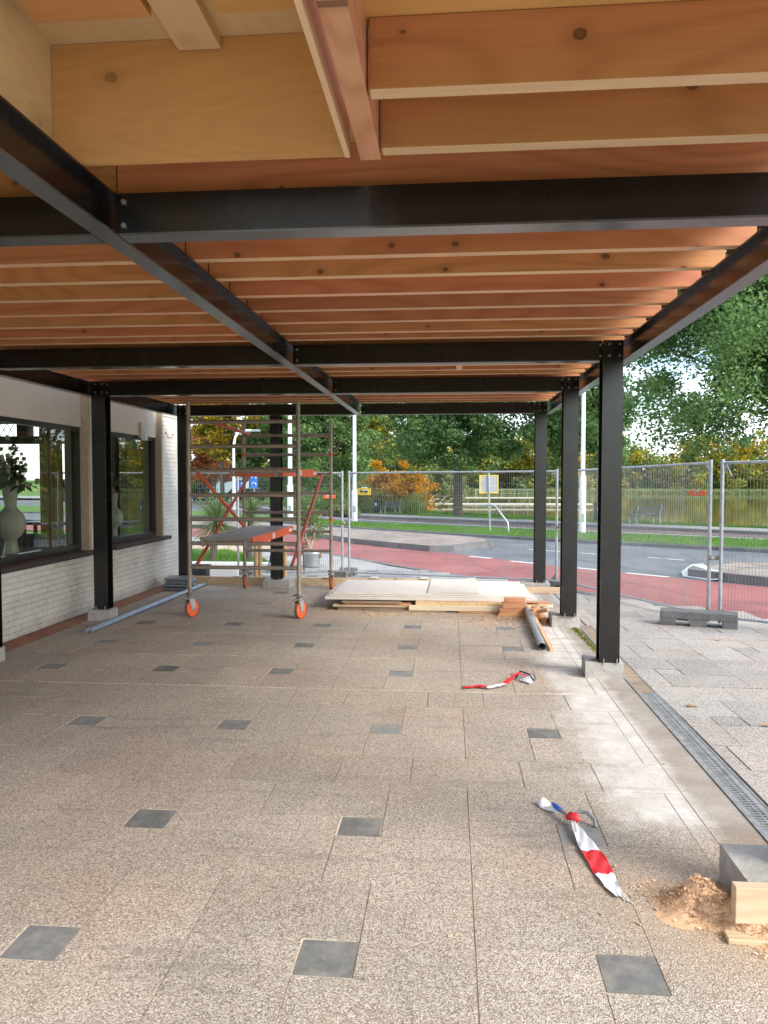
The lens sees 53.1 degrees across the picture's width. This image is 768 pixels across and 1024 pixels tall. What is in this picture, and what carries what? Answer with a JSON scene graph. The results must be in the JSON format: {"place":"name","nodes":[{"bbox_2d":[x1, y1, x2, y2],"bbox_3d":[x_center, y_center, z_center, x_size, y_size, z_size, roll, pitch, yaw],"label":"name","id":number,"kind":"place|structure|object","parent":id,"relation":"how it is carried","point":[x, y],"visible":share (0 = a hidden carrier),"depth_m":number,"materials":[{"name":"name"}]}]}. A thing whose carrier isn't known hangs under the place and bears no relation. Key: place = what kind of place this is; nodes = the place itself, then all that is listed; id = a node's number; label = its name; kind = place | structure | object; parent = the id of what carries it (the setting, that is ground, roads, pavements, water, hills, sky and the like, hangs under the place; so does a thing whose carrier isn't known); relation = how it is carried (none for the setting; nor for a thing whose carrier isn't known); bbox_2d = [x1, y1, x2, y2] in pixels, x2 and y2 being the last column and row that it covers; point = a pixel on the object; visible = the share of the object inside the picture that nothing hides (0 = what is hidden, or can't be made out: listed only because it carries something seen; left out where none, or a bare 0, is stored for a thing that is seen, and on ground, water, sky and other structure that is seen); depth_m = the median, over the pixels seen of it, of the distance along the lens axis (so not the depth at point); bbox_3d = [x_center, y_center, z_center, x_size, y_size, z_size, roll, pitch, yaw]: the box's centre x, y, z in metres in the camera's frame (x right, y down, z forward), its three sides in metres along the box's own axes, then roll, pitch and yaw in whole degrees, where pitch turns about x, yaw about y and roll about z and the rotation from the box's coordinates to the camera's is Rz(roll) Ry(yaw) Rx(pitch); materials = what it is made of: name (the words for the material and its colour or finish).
{"place":"outdoors","nodes":[
{"label":"outdoors","id":0,"kind":"place"},
{"bbox_2d":[192,548,264,561],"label":"grass","id":1,"kind":"structure","parent":0,"point":[195,554],"depth_m":17.20,"materials":[{"name":"green plant"}]},
{"bbox_2d":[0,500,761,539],"bbox_3d":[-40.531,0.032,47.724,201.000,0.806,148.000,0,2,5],"label":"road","id":2,"kind":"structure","parent":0,"point":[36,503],"depth_m":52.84,"materials":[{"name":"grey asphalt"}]},
{"bbox_2d":[232,429,260,509],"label":"street lamp","id":3,"kind":"object","parent":2,"relation":"on","point":[233,455],"visible":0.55,"depth_m":62.07,"materials":[{"name":"white metal"}]},
{"bbox_2d":[352,415,356,520],"bbox_3d":[-2.026,-4.097,39.717,1.434,9.189,0.454,-1,3,-23],"label":"street lamp","id":4,"kind":"object","parent":2,"relation":"on","point":[354,503],"visible":0.41,"depth_m":39.99,"materials":[{"name":"white metal"}]},
{"bbox_2d":[0,585,767,1023],"bbox_3d":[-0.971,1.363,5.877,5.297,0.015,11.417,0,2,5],"label":"terrace paving","id":5,"kind":"structure","parent":0,"point":[144,909],"depth_m":3.52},
{"bbox_2d":[3,585,164,651],"bbox_3d":[-3.617,1.299,7.451,0.235,0.024,10.100,0,2,5],"label":"brick edging","id":6,"kind":"object","parent":5,"relation":"on","point":[36,635],"visible":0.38,"depth_m":8.44,"materials":[{"name":"brick"}]},
{"bbox_2d":[88,607,117,620],"bbox_3d":[-3.225,1.171,8.818,0.264,0.130,0.223,0,2,5],"label":"concrete foot","id":7,"kind":"object","parent":5,"relation":"on","point":[102,614],"visible":0.91,"depth_m":8.71},
{"bbox_2d":[89,583,206,631],"bbox_3d":[-2.883,1.169,9.863,0.036,0.036,3.660,0,2,6],"label":"pipe","id":8,"kind":"object","parent":5,"relation":"on","point":[135,612],"visible":1,"depth_m":9.27,"materials":[{"name":"grey metal"}]},
{"bbox_2d":[207,576,266,584],"bbox_3d":[-2.239,1.050,11.736,0.940,0.125,0.030,0,2,5],"label":"edge board","id":9,"kind":"object","parent":5,"relation":"on","point":[219,580],"visible":0.76,"depth_m":11.73,"materials":[{"name":"brown wood"}]},
{"bbox_2d":[182,401,336,618],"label":"scaffold tower","id":10,"kind":"structure","parent":5,"relation":"on","point":[253,535],"depth_m":8.93,"materials":[{"name":"metal"}]},
{"bbox_2d":[263,577,293,588],"bbox_3d":[-1.577,1.059,11.493,0.404,0.131,0.324,0,2,5],"label":"concrete foot","id":11,"kind":"object","parent":5,"relation":"on","point":[283,583],"visible":0.89,"depth_m":11.34},
{"bbox_2d":[0,591,669,995],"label":"paving inserts","id":12,"kind":"object","parent":5,"relation":"on","point":[630,975],"visible":0.82,"depth_m":2.67,"materials":[{"name":"stone"}]},
{"bbox_2d":[559,809,597,827],"bbox_3d":[0.881,1.425,3.600,0.236,0.064,0.097,2,3,41],"label":"cable stub","id":13,"kind":"object","parent":12,"relation":"on","point":[587,812],"visible":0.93,"depth_m":3.58,"materials":[{"name":"grey plastic"}]},
{"bbox_2d":[565,811,632,903],"bbox_3d":[0.888,1.433,3.241,0.088,0.061,0.692,0,2,-2],"label":"barrier tape","id":14,"kind":"object","parent":13,"relation":"attached to","point":[599,864],"visible":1,"depth_m":3.22,"materials":[{"name":"red plastic"}]},
{"bbox_2d":[22,598,665,936],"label":"wood chips","id":15,"kind":"object","parent":5,"relation":"on","point":[656,909],"visible":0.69,"depth_m":8.66,"materials":[{"name":"brown wood"}]},
{"bbox_2d":[0,0,767,664],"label":"canopy","id":16,"kind":"object","parent":5,"relation":"on","point":[274,208],"visible":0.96,"depth_m":2.96,"materials":[{"name":"black metal"}]},
{"bbox_2d":[294,577,478,585],"bbox_3d":[0.025,1.058,11.540,2.775,0.125,0.030,0,2,5],"label":"edge board","id":17,"kind":"object","parent":5,"relation":"on","point":[311,581],"visible":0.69,"depth_m":11.60,"materials":[{"name":"brown wood"}]},
{"bbox_2d":[338,607,457,611],"bbox_3d":[0.321,1.189,9.430,1.780,0.040,0.110,0,2,5],"label":"timber board","id":18,"kind":"object","parent":5,"relation":"on","point":[363,608],"visible":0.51,"depth_m":9.42,"materials":[{"name":"brown wood"}]},
{"bbox_2d":[333,603,415,607],"bbox_3d":[-0.117,1.150,9.471,1.020,0.022,0.143,0,2,5],"label":"timber board","id":19,"kind":"object","parent":18,"relation":"on","point":[352,605],"visible":0.73,"depth_m":9.41,"materials":[{"name":"brown wood"}]},
{"bbox_2d":[416,600,501,605],"bbox_3d":[0.907,1.117,9.356,1.041,0.051,0.119,0,2,5],"label":"timber board","id":20,"kind":"object","parent":18,"relation":"on","point":[455,603],"visible":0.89,"depth_m":9.30,"materials":[{"name":"brown wood"}]},
{"bbox_2d":[342,599,526,603],"bbox_3d":[0.658,1.105,9.955,2.314,0.072,0.802,0,2,5],"label":"plywood sheet","id":21,"kind":"object","parent":5,"relation":"on","point":[413,601],"visible":0.11,"depth_m":9.62,"materials":[{"name":"brown wood"}]},
{"bbox_2d":[325,584,525,601],"bbox_3d":[0.547,1.045,10.007,2.472,0.036,1.175,0,2,5],"label":"plywood sheet","id":22,"kind":"object","parent":21,"relation":"on","point":[327,596],"visible":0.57,"depth_m":9.44,"materials":[{"name":"beige wood"}]},
{"bbox_2d":[329,582,532,597],"bbox_3d":[0.617,1.014,10.055,2.503,0.018,1.206,0,2,5],"label":"plywood sheet","id":23,"kind":"object","parent":22,"relation":"on","point":[461,596],"visible":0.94,"depth_m":9.48,"materials":[{"name":"beige wood"}]},
{"bbox_2d":[333,579,527,595],"bbox_3d":[0.617,0.991,10.114,2.420,0.018,1.259,0,2,5],"label":"plywood sheet","id":24,"kind":"object","parent":23,"relation":"on","point":[421,587],"visible":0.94,"depth_m":9.94,"materials":[{"name":"beige wood"}]},
{"bbox_2d":[428,579,478,593],"bbox_3d":[0.917,0.972,10.102,0.641,0.018,1.255,0,2,5],"label":"plywood sheet","id":25,"kind":"object","parent":24,"relation":"on","point":[459,586],"visible":1,"depth_m":9.98,"materials":[{"name":"beige wood"}]},
{"bbox_2d":[459,611,498,613],"bbox_3d":[1.357,1.208,9.225,0.920,0.018,0.100,0,2,6],"label":"timber board","id":26,"kind":"object","parent":5,"relation":"on","point":[472,612],"visible":0.56,"depth_m":9.20,"materials":[{"name":"beige wood"}]},
{"bbox_2d":[409,605,502,611],"bbox_3d":[0.880,1.163,9.280,1.160,0.060,0.050,0,2,6],"label":"timber board","id":27,"kind":"object","parent":26,"relation":"on","point":[453,608],"visible":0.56,"depth_m":9.26,"materials":[{"name":"brown wood"}]},
{"bbox_2d":[524,606,545,649],"bbox_3d":[1.584,1.206,8.136,0.072,0.109,1.872,0,2,6],"label":"drain pipe","id":28,"kind":"object","parent":5,"relation":"on","point":[540,642],"visible":0.98,"depth_m":7.82,"materials":[{"name":"grey plastic"}]},
{"bbox_2d":[526,587,559,593],"bbox_3d":[2.199,1.106,10.881,0.610,0.085,0.050,0,2,5],"label":"edge board","id":29,"kind":"object","parent":5,"relation":"on","point":[555,590],"visible":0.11,"depth_m":10.85,"materials":[{"name":"brown wood"}]},
{"bbox_2d":[534,593,767,844],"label":"terrace edge","id":30,"kind":"object","parent":5,"relation":"on","point":[722,818],"depth_m":4.32,"materials":[{"name":"grey concrete"}]},
{"bbox_2d":[548,611,579,627],"bbox_3d":[1.985,1.185,8.486,0.304,0.130,0.303,0,2,5],"label":"concrete foot","id":31,"kind":"object","parent":30,"relation":"on","point":[556,619],"visible":0.83,"depth_m":8.34},
{"bbox_2d":[582,654,623,679],"bbox_3d":[1.799,1.274,6.337,0.304,0.131,0.303,0,2,9],"label":"concrete foot","id":32,"kind":"object","parent":30,"relation":"on","point":[592,667],"visible":0.91,"depth_m":6.20},
{"bbox_2d":[620,862,767,961],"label":"sawdust","id":33,"kind":"object","parent":5,"relation":"on","point":[697,901],"visible":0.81,"depth_m":2.80},
{"bbox_2d":[731,881,767,924],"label":"timber board","id":34,"kind":"object","parent":33,"relation":"on","point":[749,902],"visible":1,"depth_m":2.69,"materials":[{"name":"brown wood"}]},
{"bbox_2d":[723,929,767,945],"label":"timber board","id":35,"kind":"object","parent":5,"relation":"on","point":[734,937],"visible":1,"depth_m":2.65,"materials":[{"name":"brown wood"}]},
{"bbox_2d":[0,505,767,548],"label":"median grass","id":36,"kind":"structure","parent":0,"point":[29,508],"depth_m":27.62,"materials":[{"name":"green plant"}]},
{"bbox_2d":[479,473,497,530],"bbox_3d":[3.778,-0.326,27.706,0.680,2.216,0.103,0,2,5],"label":"road sign","id":37,"kind":"object","parent":36,"relation":"on","point":[490,483],"visible":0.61,"depth_m":27.69,"materials":[{"name":"white metal"}]},
{"bbox_2d":[268,515,767,546],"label":"grass","id":38,"kind":"structure","parent":36,"relation":"on","point":[693,539],"depth_m":26.53,"materials":[{"name":"green plant"}]},
{"bbox_2d":[0,495,767,530],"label":"pavement","id":39,"kind":"structure","parent":0,"point":[654,525],"depth_m":39.23,"materials":[{"name":"concrete"}]},
{"bbox_2d":[0,480,767,605],"bbox_3d":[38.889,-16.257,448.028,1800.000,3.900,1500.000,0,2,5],"label":"ground","id":40,"kind":"structure","parent":0,"point":[34,492],"depth_m":139.37,"materials":[{"name":"green plant"}]},
{"bbox_2d":[0,377,178,642],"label":"shop building","id":41,"kind":"structure","parent":40,"relation":"on","point":[43,588],"depth_m":9.35,"materials":[{"name":"white brick"}]},
{"bbox_2d":[0,485,25,555],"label":"floor vase","id":42,"kind":"object","parent":41,"relation":"on","point":[12,523],"visible":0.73,"depth_m":8.34,"materials":[{"name":"beige ceramic"}]},
{"bbox_2d":[0,435,40,493],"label":"bouquet","id":43,"kind":"object","parent":42,"relation":"in","point":[8,473],"visible":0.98,"depth_m":8.31,"materials":[{"name":"green plant"}]},
{"bbox_2d":[0,416,80,563],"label":"window","id":44,"kind":"structure","parent":41,"relation":"in","point":[75,432],"depth_m":9.23,"materials":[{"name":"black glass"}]},
{"bbox_2d":[22,521,65,549],"bbox_3d":[-4.616,0.628,10.749,0.750,0.990,0.350,0,2,5],"label":"side table","id":45,"kind":"object","parent":41,"relation":"on","point":[35,534],"visible":0.13,"depth_m":10.64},
{"bbox_2d":[39,427,63,548],"bbox_3d":[-3.913,-0.286,9.043,0.081,1.420,0.510,0,2,5],"label":"curtain","id":46,"kind":"object","parent":41,"relation":"hanging from","point":[51,486],"visible":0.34,"depth_m":9.01,"materials":[{"name":"fabric"}]},
{"bbox_2d":[112,492,122,536],"bbox_3d":[-3.818,0.057,10.842,0.266,0.665,0.266,0,2,5],"label":"floor vase","id":47,"kind":"object","parent":41,"relation":"on","point":[117,517],"visible":0.47,"depth_m":10.79,"materials":[{"name":"beige ceramic"}]},
{"bbox_2d":[111,432,155,542],"bbox_3d":[-3.599,-0.348,10.811,0.080,1.485,1.810,0,2,5],"label":"window","id":48,"kind":"structure","parent":41,"relation":"in","point":[151,441],"depth_m":11.64,"materials":[{"name":"black metal"}]},
{"bbox_2d":[126,439,141,534],"bbox_3d":[-3.724,-0.387,11.448,0.081,1.420,0.480,0,2,5],"label":"curtain","id":49,"kind":"object","parent":41,"relation":"hanging from","point":[134,511],"visible":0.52,"depth_m":11.38,"materials":[{"name":"fabric"}]},
{"bbox_2d":[191,430,235,500],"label":"broadleaf tree","id":50,"kind":"object","parent":40,"relation":"on","point":[201,461],"visible":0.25,"depth_m":83.77,"materials":[{"name":"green plant"}]},
{"bbox_2d":[190,404,268,497],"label":"broadleaf tree","id":51,"kind":"object","parent":40,"relation":"on","point":[211,432],"visible":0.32,"depth_m":70.01,"materials":[{"name":"green plant"}]},
{"bbox_2d":[223,403,317,485],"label":"broadleaf tree","id":52,"kind":"object","parent":40,"relation":"on","point":[254,461],"visible":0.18,"depth_m":71.28,"materials":[{"name":"green plant"}]},
{"bbox_2d":[287,403,292,517],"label":"street lamp","id":53,"kind":"object","parent":40,"relation":"on","point":[290,499],"visible":0.35,"depth_m":42.15,"materials":[{"name":"white metal"}]},
{"bbox_2d":[265,484,338,515],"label":"bush","id":54,"kind":"object","parent":40,"relation":"on","point":[322,504],"visible":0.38,"depth_m":50.11,"materials":[{"name":"green plant"}]},
{"bbox_2d":[264,403,405,490],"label":"broadleaf tree","id":55,"kind":"object","parent":40,"relation":"on","point":[342,429],"visible":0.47,"depth_m":64.94,"materials":[{"name":"green plant"}]},
{"bbox_2d":[325,498,360,516],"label":"bush","id":56,"kind":"object","parent":40,"relation":"on","point":[336,509],"visible":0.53,"depth_m":47.45,"materials":[{"name":"green plant"}]},
{"bbox_2d":[316,474,392,512],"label":"bush","id":57,"kind":"object","parent":40,"relation":"on","point":[364,503],"visible":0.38,"depth_m":57.59,"materials":[{"name":"green plant"}]},
{"bbox_2d":[348,402,398,466],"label":"broadleaf tree","id":58,"kind":"object","parent":40,"relation":"on","point":[374,424],"visible":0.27,"depth_m":91.00,"materials":[{"name":"green plant"}]},
{"bbox_2d":[362,460,411,509],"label":"bush","id":59,"kind":"object","parent":40,"relation":"on","point":[386,481],"visible":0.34,"depth_m":61.19,"materials":[{"name":"orange plant"}]},
{"bbox_2d":[22,512,767,552],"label":"median kerb","id":60,"kind":"structure","parent":40,"relation":"on","point":[628,543],"depth_m":24.06,"materials":[{"name":"concrete"}]},
{"bbox_2d":[360,450,429,488],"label":"bush","id":61,"kind":"object","parent":40,"relation":"on","point":[397,468],"visible":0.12,"depth_m":77.04,"materials":[{"name":"orange plant"}]},
{"bbox_2d":[367,491,432,513],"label":"reeds","id":62,"kind":"object","parent":40,"relation":"on","point":[416,505],"visible":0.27,"depth_m":57.28,"materials":[{"name":"green plant"}]},
{"bbox_2d":[389,470,438,510],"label":"bush","id":63,"kind":"object","parent":40,"relation":"on","point":[414,484],"visible":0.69,"depth_m":59.91,"materials":[{"name":"orange plant"}]},
{"bbox_2d":[422,458,470,502],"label":"bush","id":64,"kind":"object","parent":40,"relation":"on","point":[446,482],"visible":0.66,"depth_m":90.77,"materials":[{"name":"green plant"}]},
{"bbox_2d":[377,401,535,516],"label":"broadleaf tree","id":65,"kind":"object","parent":40,"relation":"on","point":[435,436],"visible":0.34,"depth_m":47.38,"materials":[{"name":"green plant"}]},
{"bbox_2d":[191,425,767,489],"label":"woodland","id":66,"kind":"object","parent":40,"relation":"on","point":[716,467],"visible":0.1,"depth_m":160.77,"materials":[{"name":"orange plant"}]},
{"bbox_2d":[192,501,767,534],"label":"kerb","id":67,"kind":"structure","parent":40,"relation":"on","point":[590,525],"depth_m":36.40,"materials":[{"name":"concrete"}]},
{"bbox_2d":[505,384,633,479],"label":"broadleaf tree","id":68,"kind":"object","parent":40,"relation":"on","point":[554,419],"visible":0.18,"depth_m":45.11,"materials":[{"name":"green plant"}]},
{"bbox_2d":[579,392,585,532],"bbox_3d":[6.522,-3.747,26.758,1.387,9.180,0.441,-1,3,-21],"label":"street lamp","id":69,"kind":"object","parent":40,"relation":"on","point":[582,475],"visible":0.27,"depth_m":27.08,"materials":[{"name":"white metal"}]},
{"bbox_2d":[424,510,766,527],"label":"grass","id":70,"kind":"structure","parent":40,"relation":"on","point":[518,516],"depth_m":45.72,"materials":[{"name":"green plant"}]},
{"bbox_2d":[578,373,632,501],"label":"broadleaf tree","id":71,"kind":"object","parent":40,"relation":"on","point":[592,447],"visible":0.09,"depth_m":57.84,"materials":[{"name":"green plant"}]},
{"bbox_2d":[623,226,767,461],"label":"broadleaf tree","id":72,"kind":"object","parent":40,"relation":"on","point":[735,327],"visible":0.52,"depth_m":30.19,"materials":[{"name":"green plant"}]},
{"bbox_2d":[0,333,767,479],"label":"sky","id":73,"kind":"structure","parent":0,"point":[30,451],"materials":[{"name":"white"}]},
{"bbox_2d":[19,500,767,538],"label":"cycle lane","id":74,"kind":"structure","parent":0,"point":[591,528],"depth_m":34.69,"materials":[{"name":"asphalt"}]},
{"bbox_2d":[23,513,767,584],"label":"road","id":75,"kind":"structure","parent":0,"point":[510,551],"depth_m":18.88,"materials":[{"name":"grey asphalt"}]},
{"bbox_2d":[26,519,494,551],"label":"traffic island kerb","id":76,"kind":"structure","parent":75,"relation":"on","point":[457,547],"depth_m":21.36,"materials":[{"name":"concrete"}]},
{"bbox_2d":[64,520,485,544],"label":"traffic island","id":77,"kind":"structure","parent":75,"relation":"on","point":[397,537],"depth_m":24.16,"materials":[{"name":"grey concrete"}]},
{"bbox_2d":[689,561,767,585],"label":"splitter island kerb","id":78,"kind":"structure","parent":75,"relation":"on","point":[696,571],"depth_m":13.21,"materials":[{"name":"concrete"}]},
{"bbox_2d":[704,562,767,575],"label":"splitter island","id":79,"kind":"structure","parent":78,"relation":"on","point":[750,570],"depth_m":14.10,"materials":[{"name":"grey concrete"}]},
{"bbox_2d":[26,525,767,618],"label":"cycle path","id":80,"kind":"structure","parent":0,"point":[458,564],"depth_m":14.05,"materials":[{"name":"red asphalt"}]},
{"bbox_2d":[38,530,672,605],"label":"cycle path edge","id":81,"kind":"object","parent":80,"relation":"on","point":[591,593],"visible":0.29,"depth_m":15.44,"materials":[{"name":"concrete"}]},
{"bbox_2d":[577,460,712,621],"bbox_3d":[3.348,0.292,10.672,0.041,1.944,3.605,-1,2,-14],"label":"site fence","id":82,"kind":"object","parent":80,"relation":"on","point":[709,465],"visible":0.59,"depth_m":9.82,"materials":[{"name":"metal"}]},
{"bbox_2d":[192,537,767,806],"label":"pavement","id":83,"kind":"structure","parent":0,"point":[364,564],"depth_m":15.90,"materials":[{"name":"concrete"}]},
{"bbox_2d":[192,561,268,565],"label":"lawn kerb","id":84,"kind":"structure","parent":83,"relation":"on","point":[223,563],"depth_m":15.51,"materials":[{"name":"white paint"}]},
{"bbox_2d":[195,569,507,584],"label":"pavement slabs","id":85,"kind":"structure","parent":83,"relation":"on","point":[319,575],"depth_m":14.05,"materials":[{"name":"concrete"}]},
{"bbox_2d":[63,472,239,565],"bbox_3d":[-4.412,0.197,13.959,3.604,1.892,0.040,0,2,3],"label":"site fence","id":86,"kind":"object","parent":85,"relation":"on","point":[219,549],"visible":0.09,"depth_m":13.88,"materials":[{"name":"metal"}]},
{"bbox_2d":[253,546,261,576],"bbox_3d":[-2.248,0.843,13.697,0.152,0.664,0.086,0,2,-4],"label":"wooden post","id":87,"kind":"object","parent":85,"relation":"on","point":[257,560],"visible":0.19,"depth_m":13.67,"materials":[{"name":"brown wood"}]},
{"bbox_2d":[247,471,343,572],"bbox_3d":[-1.632,0.204,13.833,1.806,1.892,0.041,0,2,1],"label":"site fence","id":88,"kind":"object","parent":85,"relation":"on","point":[340,474],"visible":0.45,"depth_m":13.85,"materials":[{"name":"metal"}]},
{"bbox_2d":[304,552,320,567],"bbox_3d":[-1.475,0.960,15.740,0.410,0.320,0.400,0,2,5],"label":"planter pot","id":89,"kind":"object","parent":85,"relation":"on","point":[312,559],"visible":0.3,"depth_m":15.59,"materials":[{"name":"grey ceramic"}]},
{"bbox_2d":[295,491,328,548],"bbox_3d":[-1.511,0.229,15.762,0.702,1.343,0.761,0,2,5],"label":"olive tree","id":90,"kind":"object","parent":89,"relation":"on","point":[313,518],"visible":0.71,"depth_m":15.72,"materials":[{"name":"green plant"}]},
{"bbox_2d":[348,469,557,579],"bbox_3d":[1.094,0.225,13.155,3.699,1.905,0.041,1,3,20],"label":"site fence","id":91,"kind":"object","parent":85,"relation":"on","point":[553,472],"visible":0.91,"depth_m":13.06,"materials":[{"name":"metal"}]},
{"bbox_2d":[553,593,767,805],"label":"pavement slabs","id":92,"kind":"structure","parent":83,"relation":"on","point":[720,678],"depth_m":6.49,"materials":[{"name":"grey concrete"}]},
{"bbox_2d":[660,607,737,629],"bbox_3d":[3.599,1.218,8.800,0.820,0.170,0.240,1,3,23],"label":"fence block","id":93,"kind":"object","parent":92,"relation":"on","point":[701,618],"depth_m":8.70,"materials":[{"name":"concrete"}]},
{"bbox_2d":[718,459,767,623],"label":"site fence","id":94,"kind":"object","parent":92,"relation":"on","point":[724,464],"visible":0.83,"depth_m":8.75,"materials":[{"name":"metal"}]},
{"bbox_2d":[577,599,758,725],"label":"pavement inserts","id":95,"kind":"object","parent":83,"relation":"on","point":[728,721],"visible":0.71,"depth_m":6.53,"materials":[{"name":"grey stone"}]},
{"bbox_2d":[580,625,767,843],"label":"drain channel","id":96,"kind":"object","parent":83,"relation":"in","point":[748,803],"visible":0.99,"depth_m":4.48,"materials":[{"name":"metal"}]},
{"bbox_2d":[719,843,767,895],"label":"concrete foot","id":97,"kind":"object","parent":83,"relation":"on","point":[743,863],"visible":0.63,"depth_m":2.96},
{"bbox_2d":[368,512,767,528],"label":"grass","id":98,"kind":"structure","parent":0,"point":[441,515],"depth_m":43.59,"materials":[{"name":"green plant"}]},
{"bbox_2d":[626,505,662,524],"bbox_3d":[12.292,0.152,36.139,1.800,0.916,0.634,-1,3,-25],"label":"park bench","id":99,"kind":"object","parent":98,"relation":"on","point":[637,508],"visible":0.81,"depth_m":36.03,"materials":[{"name":"metal"}]},
{"bbox_2d":[429,494,767,526],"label":"pond water","id":100,"kind":"structure","parent":0,"point":[701,508],"depth_m":74.96,"materials":[{"name":"liquid"}]},
{"bbox_2d":[424,488,767,493],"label":"reeds","id":101,"kind":"object","parent":100,"relation":"in","point":[648,491],"visible":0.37,"depth_m":149.61,"materials":[{"name":"green plant"}]},
{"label":"lawn","id":102,"kind":"structure","parent":0,"visible":0},
{"bbox_2d":[192,488,248,559],"bbox_3d":[-3.539,0.252,16.292,1.978,1.638,2.055,0,2,5],"label":"palm tree","id":103,"kind":"object","parent":102,"relation":"on","point":[215,510],"visible":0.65,"depth_m":16.12,"materials":[{"name":"green plant"}]},
{"bbox_2d":[235,497,269,559],"bbox_3d":[-2.846,0.286,16.665,1.185,1.542,1.191,0,2,5],"label":"palm tree","id":104,"kind":"object","parent":102,"relation":"on","point":[251,504],"visible":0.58,"depth_m":16.58,"materials":[{"name":"green plant"}]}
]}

